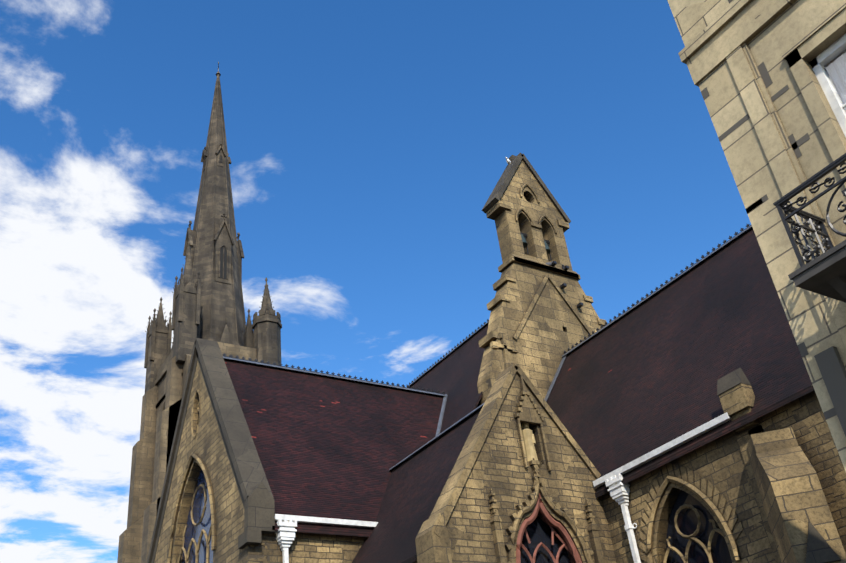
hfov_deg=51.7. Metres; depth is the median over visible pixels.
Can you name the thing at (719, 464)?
chancel wall
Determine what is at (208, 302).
tower spire
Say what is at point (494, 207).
bell tower trim
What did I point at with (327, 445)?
transept roof
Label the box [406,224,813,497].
church roof
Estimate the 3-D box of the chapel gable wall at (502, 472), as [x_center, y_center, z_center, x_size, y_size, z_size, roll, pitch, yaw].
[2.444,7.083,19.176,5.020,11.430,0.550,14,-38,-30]
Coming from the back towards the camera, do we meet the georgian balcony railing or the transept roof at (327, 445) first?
the transept roof at (327, 445)
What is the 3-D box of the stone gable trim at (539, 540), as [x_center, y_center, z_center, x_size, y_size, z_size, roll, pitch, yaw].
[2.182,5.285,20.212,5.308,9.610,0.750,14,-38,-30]
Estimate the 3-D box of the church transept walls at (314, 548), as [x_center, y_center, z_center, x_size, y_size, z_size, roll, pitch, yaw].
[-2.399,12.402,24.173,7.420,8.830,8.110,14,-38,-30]
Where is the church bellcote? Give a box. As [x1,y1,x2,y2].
[477,160,603,404]
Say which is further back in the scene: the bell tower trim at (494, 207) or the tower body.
the tower body
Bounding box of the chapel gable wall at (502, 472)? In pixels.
[446,373,616,562]
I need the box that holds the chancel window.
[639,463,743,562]
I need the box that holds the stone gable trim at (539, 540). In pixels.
[415,332,604,562]
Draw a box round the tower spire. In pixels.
[144,62,281,392]
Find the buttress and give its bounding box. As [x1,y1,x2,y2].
[717,368,845,562]
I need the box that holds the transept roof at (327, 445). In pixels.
[223,353,479,536]
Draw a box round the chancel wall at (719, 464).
[602,390,845,562]
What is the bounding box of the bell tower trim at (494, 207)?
[478,153,606,347]
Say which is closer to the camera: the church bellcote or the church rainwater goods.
the church rainwater goods
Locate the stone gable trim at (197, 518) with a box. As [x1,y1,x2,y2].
[147,338,274,562]
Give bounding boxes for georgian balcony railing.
[773,153,845,266]
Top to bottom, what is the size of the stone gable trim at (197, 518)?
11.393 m
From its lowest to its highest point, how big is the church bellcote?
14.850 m
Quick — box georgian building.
[667,0,845,470]
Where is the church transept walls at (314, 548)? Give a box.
[269,532,366,562]
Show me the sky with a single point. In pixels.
(369, 142)
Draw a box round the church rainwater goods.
[275,412,731,562]
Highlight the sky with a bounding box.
[0,0,750,562]
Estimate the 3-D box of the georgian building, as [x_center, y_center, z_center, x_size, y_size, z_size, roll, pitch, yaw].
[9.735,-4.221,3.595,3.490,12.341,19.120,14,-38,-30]
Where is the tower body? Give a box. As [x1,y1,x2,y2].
[117,342,256,562]

